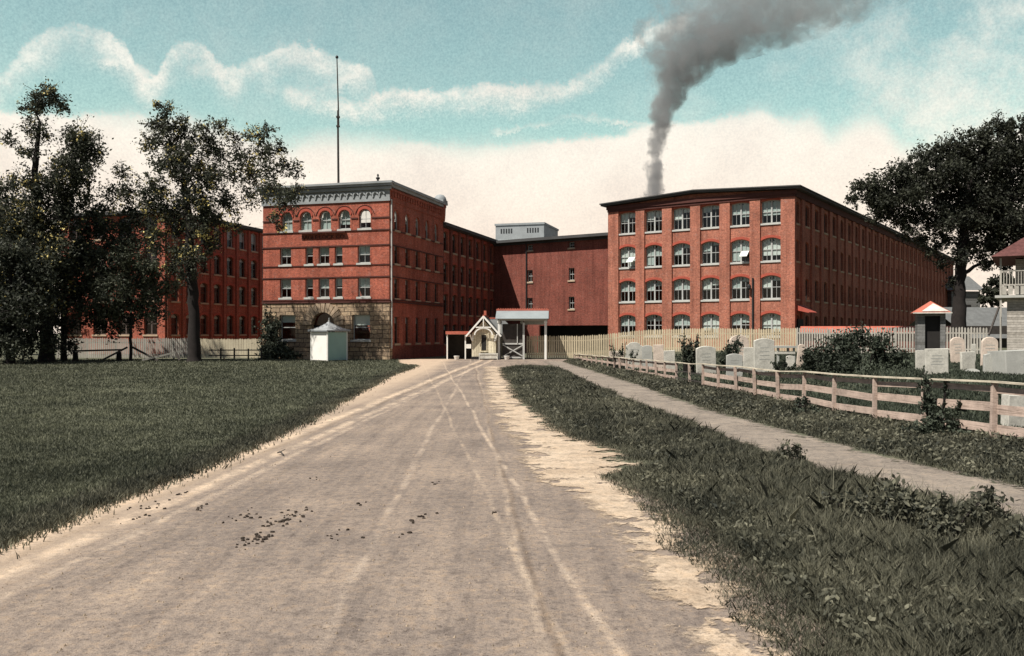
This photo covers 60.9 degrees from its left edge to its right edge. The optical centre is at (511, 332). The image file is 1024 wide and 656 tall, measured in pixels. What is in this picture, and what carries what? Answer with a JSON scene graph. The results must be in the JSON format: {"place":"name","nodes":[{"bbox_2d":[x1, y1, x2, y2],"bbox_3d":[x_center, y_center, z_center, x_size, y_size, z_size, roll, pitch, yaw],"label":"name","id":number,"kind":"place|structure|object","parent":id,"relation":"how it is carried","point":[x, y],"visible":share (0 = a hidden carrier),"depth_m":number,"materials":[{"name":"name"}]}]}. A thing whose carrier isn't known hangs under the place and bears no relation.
{"place":"outdoors","nodes":[
{"label":"outdoors","id":0,"kind":"place"},
{"bbox_2d":[0,358,412,525],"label":"lawn grass","id":1,"kind":"structure","parent":0,"point":[112,468],"depth_m":24.38,"materials":[{"name":"plant"}]},
{"bbox_2d":[0,359,851,655],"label":"road","id":2,"kind":"structure","parent":0,"point":[362,605],"depth_m":8.34,"materials":[{"name":"soil"}]},
{"bbox_2d":[120,477,496,549],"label":"dirt crumbs","id":3,"kind":"object","parent":2,"relation":"on","point":[257,535],"visible":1,"depth_m":10.10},
{"bbox_2d":[2,382,754,655],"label":"pebbles","id":4,"kind":"object","parent":2,"relation":"on","point":[407,625],"visible":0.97,"depth_m":7.81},
{"bbox_2d":[482,366,792,655],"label":"sand","id":5,"kind":"structure","parent":2,"relation":"on","point":[674,573],"depth_m":11.15,"materials":[{"name":"sand"}]},
{"bbox_2d":[0,334,1023,654],"bbox_3d":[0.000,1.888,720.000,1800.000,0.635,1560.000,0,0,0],"label":"ground","id":6,"kind":"structure","parent":0,"point":[34,356],"depth_m":29.00,"materials":[{"name":"plant"}]},
{"bbox_2d":[0,226,68,363],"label":"dark spruce clump","id":7,"kind":"object","parent":6,"relation":"on","point":[12,334],"visible":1,"depth_m":59.61,"materials":[{"name":"green plant"}]},
{"bbox_2d":[0,76,113,362],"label":"elm tree","id":8,"kind":"object","parent":6,"relation":"on","point":[32,222],"visible":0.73,"depth_m":63.53,"materials":[{"name":"green plant"}]},
{"bbox_2d":[54,200,167,360],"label":"dark shrub tree","id":9,"kind":"object","parent":6,"relation":"on","point":[65,324],"visible":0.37,"depth_m":66.83,"materials":[{"name":"green plant"}]},
{"bbox_2d":[56,338,187,358],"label":"picket fence","id":10,"kind":"object","parent":6,"relation":"on","point":[153,347],"visible":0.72,"depth_m":71.95,"materials":[{"name":"wood"}]},
{"bbox_2d":[65,230,182,360],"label":"maple sapling","id":11,"kind":"object","parent":6,"relation":"on","point":[102,276],"visible":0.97,"depth_m":65.33,"materials":[{"name":"green plant"}]},
{"bbox_2d":[57,210,262,355],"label":"brick mill","id":12,"kind":"object","parent":6,"relation":"on","point":[230,285],"visible":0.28,"depth_m":91.01,"materials":[{"name":"red brick"}]},
{"bbox_2d":[90,99,306,361],"bbox_3d":[-23.437,-7.503,65.310,16.679,20.124,6.467,0,0,0],"label":"elm tree","id":13,"kind":"object","parent":6,"relation":"on","point":[180,162],"visible":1,"depth_m":64.64,"materials":[{"name":"green plant"}]},
{"bbox_2d":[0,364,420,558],"bbox_3d":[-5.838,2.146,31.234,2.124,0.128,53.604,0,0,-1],"label":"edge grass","id":14,"kind":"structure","parent":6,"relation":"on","point":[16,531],"depth_m":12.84,"materials":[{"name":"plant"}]},
{"bbox_2d":[200,338,260,358],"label":"picket fence","id":15,"kind":"object","parent":6,"relation":"on","point":[206,345],"visible":0.77,"depth_m":72.38,"materials":[{"name":"beige paint"}]},
{"bbox_2d":[209,348,262,359],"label":"rail fence","id":16,"kind":"object","parent":6,"relation":"on","point":[234,350],"visible":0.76,"depth_m":70.06,"materials":[{"name":"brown wood"}]},
{"bbox_2d":[307,318,350,360],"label":"square booth","id":17,"kind":"object","parent":6,"relation":"on","point":[327,346],"visible":0.9,"depth_m":67.33,"materials":[{"name":"white paint"}]},
{"bbox_2d":[255,174,447,359],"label":"office building","id":18,"kind":"structure","parent":6,"relation":"on","point":[375,285],"depth_m":71.99,"materials":[{"name":"red brick"}]},
{"bbox_2d":[251,300,302,358],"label":"ivy","id":19,"kind":"object","parent":18,"relation":"attached to","point":[270,352],"visible":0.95,"depth_m":71.96,"materials":[{"name":"green plant"}]},
{"bbox_2d":[278,248,291,266],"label":"window","id":20,"kind":"structure","parent":18,"relation":"in","point":[286,251],"depth_m":72.84,"materials":[{"name":"glass"}]},
{"bbox_2d":[278,279,291,299],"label":"window","id":21,"kind":"structure","parent":18,"relation":"in","point":[286,282],"depth_m":72.84,"materials":[{"name":"glass"}]},
{"bbox_2d":[280,209,293,232],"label":"window","id":22,"kind":"structure","parent":18,"relation":"in","point":[288,218],"depth_m":72.77,"materials":[{"name":"glass"}]},
{"bbox_2d":[279,315,296,341],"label":"window","id":23,"kind":"structure","parent":18,"relation":"in","point":[284,318],"depth_m":72.84,"materials":[{"name":"glass"}]},
{"bbox_2d":[299,209,312,231],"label":"window","id":24,"kind":"structure","parent":18,"relation":"in","point":[306,223],"depth_m":72.29,"materials":[{"name":"glass"}]},
{"bbox_2d":[317,247,329,265],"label":"window","id":25,"kind":"structure","parent":18,"relation":"in","point":[324,251],"depth_m":71.85,"materials":[{"name":"glass"}]},
{"bbox_2d":[317,278,329,298],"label":"window","id":26,"kind":"structure","parent":18,"relation":"in","point":[324,283],"depth_m":71.85,"materials":[{"name":"glass"}]},
{"bbox_2d":[318,208,331,231],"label":"window","id":27,"kind":"structure","parent":18,"relation":"in","point":[326,220],"depth_m":71.80,"materials":[{"name":"glass"}]},
{"bbox_2d":[335,55,339,182],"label":"flagpole","id":28,"kind":"object","parent":18,"relation":"on","point":[338,126],"visible":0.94,"depth_m":75.93,"materials":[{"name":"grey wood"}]},
{"bbox_2d":[337,207,351,230],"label":"window","id":29,"kind":"structure","parent":18,"relation":"in","point":[345,219],"depth_m":71.31,"materials":[{"name":"glass"}]},
{"bbox_2d":[350,315,370,341],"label":"window","id":30,"kind":"structure","parent":18,"relation":"in","point":[358,319],"depth_m":70.95,"materials":[{"name":"glass"}]},
{"bbox_2d":[356,246,370,264],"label":"window","id":31,"kind":"structure","parent":18,"relation":"in","point":[363,250],"depth_m":70.88,"materials":[{"name":"glass"}]},
{"bbox_2d":[356,278,370,298],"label":"window","id":32,"kind":"structure","parent":18,"relation":"in","point":[362,281],"depth_m":70.88,"materials":[{"name":"glass"}]},
{"bbox_2d":[446,331,471,358],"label":"open shelter","id":33,"kind":"object","parent":6,"relation":"on","point":[458,343],"visible":0.79,"depth_m":73.10,"materials":[{"name":"white paint"}]},
{"bbox_2d":[443,222,495,355],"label":"office wing","id":34,"kind":"structure","parent":6,"relation":"on","point":[467,293],"depth_m":89.03,"materials":[{"name":"brick"}]},
{"bbox_2d":[466,311,507,359],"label":"gatehouse","id":35,"kind":"object","parent":6,"relation":"on","point":[485,333],"visible":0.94,"depth_m":70.49,"materials":[{"name":"beige"}]},
{"bbox_2d":[495,308,548,358],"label":"gate canopy","id":36,"kind":"object","parent":6,"relation":"on","point":[532,316],"visible":0.91,"depth_m":71.08,"materials":[{"name":"white paint"}]},
{"bbox_2d":[502,323,524,358],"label":"entrance gate","id":37,"kind":"structure","parent":36,"relation":"attached to","point":[513,340],"depth_m":71.00,"materials":[{"name":"white wood"}]},
{"bbox_2d":[453,222,607,352],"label":"brick warehouse","id":38,"kind":"structure","parent":6,"relation":"on","point":[562,279],"depth_m":94.28,"materials":[{"name":"brick"}]},
{"bbox_2d":[609,342,638,368],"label":"thin shrub","id":39,"kind":"object","parent":6,"relation":"on","point":[621,354],"visible":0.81,"depth_m":49.99,"materials":[{"name":"green plant"}]},
{"bbox_2d":[625,342,641,368],"bbox_3d":[7.282,1.491,51.991,0.994,1.835,0.124,1,1,-1],"label":"gravestone","id":40,"kind":"object","parent":6,"relation":"on","point":[634,346],"visible":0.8,"depth_m":51.93,"materials":[{"name":"stone"}]},
{"bbox_2d":[642,345,652,366],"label":"gravestone","id":41,"kind":"object","parent":6,"relation":"on","point":[647,353],"visible":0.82,"depth_m":50.92,"materials":[{"name":"grey stone"}]},
{"bbox_2d":[653,345,663,367],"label":"gravestone","id":42,"kind":"object","parent":6,"relation":"on","point":[658,352],"visible":0.63,"depth_m":49.91,"materials":[{"name":"stone"}]},
{"bbox_2d":[527,328,795,358],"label":"picket fence","id":43,"kind":"object","parent":6,"relation":"on","point":[587,340],"visible":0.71,"depth_m":70.91,"materials":[{"name":"paint"}]},
{"bbox_2d":[664,350,674,368],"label":"gravestone","id":44,"kind":"object","parent":6,"relation":"on","point":[669,355],"visible":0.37,"depth_m":46.92,"materials":[{"name":"stone"}]},
{"bbox_2d":[677,333,699,373],"bbox_3d":[8.976,1.082,43.970,1.122,2.147,0.754,0,0,-22],"label":"bush","id":45,"kind":"object","parent":6,"relation":"on","point":[688,353],"visible":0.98,"depth_m":43.95,"materials":[{"name":"green plant"}]},
{"bbox_2d":[696,346,715,373],"bbox_3d":[9.579,1.494,42.979,0.980,1.660,0.164,-2,2,-6],"label":"gravestone","id":46,"kind":"object","parent":6,"relation":"on","point":[706,354],"visible":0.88,"depth_m":42.89,"materials":[{"name":"stone"}]},
{"bbox_2d":[719,334,743,367],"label":"bush","id":47,"kind":"object","parent":6,"relation":"on","point":[729,349],"visible":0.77,"depth_m":44.40,"materials":[{"name":"green plant"}]},
{"bbox_2d":[726,354,742,376],"bbox_3d":[10.218,1.648,39.996,0.735,1.356,0.154,0,0,0],"label":"gravestone","id":48,"kind":"object","parent":6,"relation":"on","point":[734,359],"visible":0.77,"depth_m":39.92,"materials":[{"name":"grey stone"}]},
{"bbox_2d":[729,335,748,354],"bbox_3d":[13.039,1.059,50.012,1.140,1.823,0.154,1,-1,-3],"label":"gravestone","id":49,"kind":"object","parent":6,"relation":"on","point":[745,340],"visible":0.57,"depth_m":49.95,"materials":[{"name":"stone"}]},
{"bbox_2d":[743,347,753,369],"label":"gravestone","id":50,"kind":"object","parent":6,"relation":"on","point":[748,359],"visible":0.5,"depth_m":42.93,"materials":[{"name":"stone"}]},
{"bbox_2d":[498,361,1023,655],"bbox_3d":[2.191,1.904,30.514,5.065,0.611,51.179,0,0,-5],"label":"verge grass","id":51,"kind":"structure","parent":6,"relation":"on","point":[982,554],"depth_m":8.57,"materials":[{"name":"plant"}]},
{"bbox_2d":[753,338,774,371],"bbox_3d":[11.871,1.210,40.990,0.965,1.877,0.164,-1,1,-2],"label":"gravestone","id":52,"kind":"object","parent":6,"relation":"on","point":[763,352],"visible":0.91,"depth_m":40.91,"materials":[{"name":"stone"}]},
{"bbox_2d":[599,185,954,350],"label":"brick factory","id":53,"kind":"structure","parent":6,"relation":"on","point":[776,257],"depth_m":85.03,"materials":[{"name":"brick"}]},
{"bbox_2d":[619,210,634,235],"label":"window","id":54,"kind":"structure","parent":53,"relation":"in","point":[625,217],"depth_m":87.56,"materials":[{"name":"glass"}]},
{"bbox_2d":[619,244,634,268],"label":"window","id":55,"kind":"structure","parent":53,"relation":"in","point":[625,254],"depth_m":87.56,"materials":[{"name":"glass"}]},
{"bbox_2d":[619,278,634,302],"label":"window","id":56,"kind":"structure","parent":53,"relation":"in","point":[625,287],"depth_m":87.56,"materials":[{"name":"glass"}]},
{"bbox_2d":[619,313,634,336],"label":"window","id":57,"kind":"structure","parent":53,"relation":"in","point":[628,322],"depth_m":87.56,"materials":[{"name":"glass"}]},
{"bbox_2d":[645,208,661,233],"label":"window","id":58,"kind":"structure","parent":53,"relation":"in","point":[652,215],"depth_m":85.93,"materials":[{"name":"paint"}]},
{"bbox_2d":[645,242,661,267],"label":"window","id":59,"kind":"structure","parent":53,"relation":"in","point":[652,253],"depth_m":85.93,"materials":[{"name":"paint"}]},
{"bbox_2d":[645,277,661,302],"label":"window","id":60,"kind":"structure","parent":53,"relation":"in","point":[651,286],"depth_m":85.93,"materials":[{"name":"paint"}]},
{"bbox_2d":[645,312,661,337],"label":"window","id":61,"kind":"structure","parent":53,"relation":"in","point":[659,315],"depth_m":85.93,"materials":[{"name":"paint"}]},
{"bbox_2d":[672,206,689,231],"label":"window","id":62,"kind":"structure","parent":53,"relation":"in","point":[678,213],"depth_m":84.39,"materials":[{"name":"glass"}]},
{"bbox_2d":[672,241,689,266],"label":"window","id":63,"kind":"structure","parent":53,"relation":"in","point":[678,251],"depth_m":84.31,"materials":[{"name":"paint"}]},
{"bbox_2d":[672,276,689,301],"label":"window","id":64,"kind":"structure","parent":53,"relation":"in","point":[678,285],"depth_m":84.27,"materials":[{"name":"glass"}]},
{"bbox_2d":[672,312,689,337],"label":"window","id":65,"kind":"structure","parent":53,"relation":"in","point":[682,321],"depth_m":84.31,"materials":[{"name":"glass"}]},
{"bbox_2d":[700,203,718,229],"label":"window","id":66,"kind":"structure","parent":53,"relation":"in","point":[707,209],"depth_m":82.74,"materials":[{"name":"paint"}]},
{"bbox_2d":[700,239,718,265],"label":"window","id":67,"kind":"structure","parent":53,"relation":"in","point":[707,247],"depth_m":82.76,"materials":[{"name":"paint"}]},
{"bbox_2d":[700,275,718,301],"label":"window","id":68,"kind":"structure","parent":53,"relation":"in","point":[706,285],"depth_m":82.70,"materials":[{"name":"paint"}]},
{"bbox_2d":[700,311,718,337],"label":"window","id":69,"kind":"structure","parent":53,"relation":"in","point":[706,321],"depth_m":82.60,"materials":[{"name":"glass"}]},
{"bbox_2d":[730,200,749,227],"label":"window","id":70,"kind":"structure","parent":53,"relation":"in","point":[742,210],"depth_m":81.00,"materials":[{"name":"glass"}]},
{"bbox_2d":[730,237,749,263],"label":"window","id":71,"kind":"structure","parent":53,"relation":"in","point":[737,248],"depth_m":81.00,"materials":[{"name":"glass"}]},
{"bbox_2d":[730,274,749,300],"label":"window","id":72,"kind":"structure","parent":53,"relation":"in","point":[736,283],"depth_m":81.00,"materials":[{"name":"paint"}]},
{"bbox_2d":[730,311,749,336],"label":"window","id":73,"kind":"structure","parent":53,"relation":"in","point":[736,320],"depth_m":81.00,"materials":[{"name":"glass"}]},
{"bbox_2d":[760,198,780,225],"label":"window","id":74,"kind":"structure","parent":53,"relation":"in","point":[771,208],"depth_m":79.32,"materials":[{"name":"paint"}]},
{"bbox_2d":[760,235,780,262],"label":"window","id":75,"kind":"structure","parent":53,"relation":"in","point":[771,247],"depth_m":79.32,"materials":[{"name":"glass"}]},
{"bbox_2d":[760,273,780,299],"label":"window","id":76,"kind":"structure","parent":53,"relation":"in","point":[768,283],"depth_m":79.36,"materials":[{"name":"glass"}]},
{"bbox_2d":[760,310,780,337],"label":"window","id":77,"kind":"structure","parent":53,"relation":"in","point":[771,321],"depth_m":79.32,"materials":[{"name":"paint"}]},
{"bbox_2d":[770,357,797,372],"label":"grave shrub","id":78,"kind":"object","parent":6,"relation":"on","point":[783,363],"visible":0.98,"depth_m":39.95,"materials":[{"name":"green plant"}]},
{"bbox_2d":[763,439,808,462],"bbox_3d":[4.660,2.035,14.572,0.762,0.517,0.609,0,0,0],"label":"weed clump","id":79,"kind":"object","parent":6,"relation":"on","point":[789,451],"visible":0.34,"depth_m":14.56,"materials":[{"name":"green plant"}]},
{"bbox_2d":[775,346,796,362],"bbox_3d":[14.384,1.282,46.250,1.050,1.142,1.300,0,0,0],"label":"table tomb","id":80,"kind":"object","parent":6,"relation":"on","point":[778,352],"visible":0.51,"depth_m":45.66,"materials":[{"name":"grey stone"}]},
{"bbox_2d":[563,357,1023,488],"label":"fence weeds","id":81,"kind":"object","parent":6,"relation":"on","point":[1006,477],"visible":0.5,"depth_m":18.29,"materials":[{"name":"green plant"}]},
{"bbox_2d":[574,354,1023,437],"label":"rail fence","id":82,"kind":"object","parent":6,"relation":"on","point":[993,407],"visible":0.88,"depth_m":21.65,"materials":[{"name":"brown wood"}]},
{"bbox_2d":[789,394,826,414],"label":"bush","id":83,"kind":"object","parent":6,"relation":"on","point":[798,400],"visible":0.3,"depth_m":22.89,"materials":[{"name":"green plant"}]},
{"bbox_2d":[815,489,849,511],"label":"weed clump","id":84,"kind":"object","parent":6,"relation":"on","point":[832,500],"visible":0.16,"depth_m":10.30,"materials":[{"name":"green plant"}]},
{"bbox_2d":[798,321,914,373],"bbox_3d":[14.657,0.630,36.885,5.096,2.291,2.435,0,0,0],"label":"bush","id":85,"kind":"object","parent":6,"relation":"on","point":[847,349],"visible":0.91,"depth_m":36.76,"materials":[{"name":"green plant"}]},
{"bbox_2d":[800,326,950,351],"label":"long shed","id":86,"kind":"structure","parent":6,"relation":"on","point":[833,327],"depth_m":75.37,"materials":[{"name":"wood"}]},
{"bbox_2d":[836,472,919,520],"bbox_3d":[4.152,1.914,9.924,0.942,0.696,0.826,0,0,0],"label":"weed clump","id":87,"kind":"object","parent":6,"relation":"on","point":[865,503],"visible":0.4,"depth_m":9.83,"materials":[{"name":"green plant"}]},
{"bbox_2d":[796,327,987,353],"bbox_3d":[27.721,0.746,64.343,13.290,2.361,0.254,0,0,35],"label":"picket fence","id":88,"kind":"object","parent":6,"relation":"on","point":[969,332],"visible":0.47,"depth_m":63.81,"materials":[{"name":"wood"}]},
{"bbox_2d":[874,482,937,527],"bbox_3d":[4.352,1.960,9.516,0.674,0.623,0.822,0,0,42],"label":"weed clump","id":89,"kind":"object","parent":6,"relation":"on","point":[899,502],"visible":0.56,"depth_m":9.48,"materials":[{"name":"green plant"}]},
{"bbox_2d":[915,350,923,370],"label":"gravestone","id":90,"kind":"object","parent":6,"relation":"on","point":[919,358],"visible":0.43,"depth_m":35.95,"materials":[{"name":"stone"}]},
{"bbox_2d":[912,301,951,349],"bbox_3d":[27.280,-0.021,56.738,2.280,4.070,2.330,0,0,20],"label":"brick kiosk","id":91,"kind":"object","parent":6,"relation":"on","point":[930,324],"visible":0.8,"depth_m":56.17,"materials":[{"name":"grey"}]},
{"bbox_2d":[925,316,939,348],"bbox_3d":[27.153,0.484,56.241,0.900,3.060,0.050,0,0,20],"label":"door","id":92,"kind":"structure","parent":91,"relation":"in","point":[932,323],"depth_m":56.22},
{"bbox_2d":[843,109,1023,351],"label":"maple tree","id":93,"kind":"object","parent":6,"relation":"on","point":[963,173],"visible":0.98,"depth_m":69.39,"materials":[{"name":"green plant"}]},
{"bbox_2d":[895,365,976,435],"bbox_3d":[8.992,1.486,18.387,1.415,1.564,1.391,0,0,-25],"label":"climbing vine","id":94,"kind":"object","parent":6,"relation":"on","point":[929,405],"visible":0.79,"depth_m":18.44,"materials":[{"name":"green plant"}]},
{"bbox_2d":[924,348,947,374],"bbox_3d":[16.083,1.224,32.992,0.825,1.236,0.184,-1,1,6],"label":"gravestone","id":95,"kind":"object","parent":6,"relation":"on","point":[935,360],"visible":0.87,"depth_m":32.91,"materials":[{"name":"stone"}]},
{"bbox_2d":[915,485,995,539],"bbox_3d":[4.540,1.918,8.984,0.777,0.692,0.643,0,0,-29],"label":"weed clump","id":96,"kind":"object","parent":6,"relation":"on","point":[943,508],"visible":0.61,"depth_m":8.93,"materials":[{"name":"green plant"}]},
{"bbox_2d":[950,337,964,362],"bbox_3d":[22.530,1.024,44.006,0.712,1.594,0.134,-2,-1,2],"label":"gravestone","id":97,"kind":"object","parent":6,"relation":"on","point":[957,345],"visible":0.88,"depth_m":43.95,"materials":[{"name":"stone"}]},
{"bbox_2d":[909,307,1006,347],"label":"grey barn","id":98,"kind":"structure","parent":6,"relation":"on","point":[979,317],"depth_m":94.63,"materials":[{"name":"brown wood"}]},
{"bbox_2d":[945,276,981,306],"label":"house","id":99,"kind":"structure","parent":6,"relation":"on","point":[971,300],"depth_m":150.21,"materials":[{"name":"grey"}]},
{"bbox_2d":[960,352,974,370],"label":"gravestone","id":100,"kind":"object","parent":6,"relation":"on","point":[967,360],"visible":0.63,"depth_m":35.93,"materials":[{"name":"stone"}]},
{"bbox_2d":[949,481,1020,525],"bbox_3d":[5.073,1.920,9.349,0.866,0.687,0.648,0,0,0],"label":"weed clump","id":101,"kind":"object","parent":6,"relation":"on","point":[988,500],"visible":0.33,"depth_m":9.27,"materials":[{"name":"green plant"}]},
{"bbox_2d":[983,354,990,372],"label":"gravestone","id":102,"kind":"object","parent":6,"relation":"on","point":[986,363],"visible":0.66,"depth_m":33.43,"materials":[{"name":"grey stone"}]},
{"bbox_2d":[980,337,997,365],"bbox_3d":[21.931,1.015,40.001,0.706,1.618,0.164,2,0,4],"label":"gravestone","id":103,"kind":"object","parent":6,"relation":"on","point":[989,343],"visible":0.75,"depth_m":39.94,"materials":[{"name":"stone"}]},
{"bbox_2d":[976,271,1014,306],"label":"dark evergreen","id":104,"kind":"object","parent":6,"relation":"on","point":[989,297],"visible":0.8,"depth_m":119.74,"materials":[{"name":"green plant"}]},
{"bbox_2d":[987,349,1023,374],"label":"block tomb","id":105,"kind":"object","parent":6,"relation":"on","point":[1007,361],"visible":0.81,"depth_m":32.43,"materials":[{"name":"grey stone"}]},
{"bbox_2d":[988,512,1023,543],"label":"weed clump","id":106,"kind":"object","parent":6,"relation":"on","point":[1019,530],"visible":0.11,"depth_m":8.54,"materials":[{"name":"green plant"}]},
{"bbox_2d":[991,238,1023,350],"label":"clapboard house","id":107,"kind":"structure","parent":6,"relation":"on","point":[1012,254],"depth_m":58.90,"materials":[{"name":"white shingle"},{"name":"grey painted wood"},{"name":"white painted wood"}]},
{"bbox_2d":[1001,394,1023,426],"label":"gravestone","id":108,"kind":"object","parent":6,"relation":"on","point":[1012,400],"visible":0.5,"depth_m":19.34,"materials":[{"name":"stone"}]},
{"bbox_2d":[0,0,1023,333],"label":"sky","id":109,"kind":"structure","parent":0,"point":[550,112],"materials":[{"name":"blue"}]},
{"bbox_2d":[545,361,1023,517],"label":"path","id":110,"kind":"structure","parent":0,"point":[829,454],"depth_m":16.21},
{"bbox_2d":[598,352,1023,437],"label":"graveyard grass","id":111,"kind":"structure","parent":0,"point":[973,415],"depth_m":30.62,"materials":[{"name":"green plant"}]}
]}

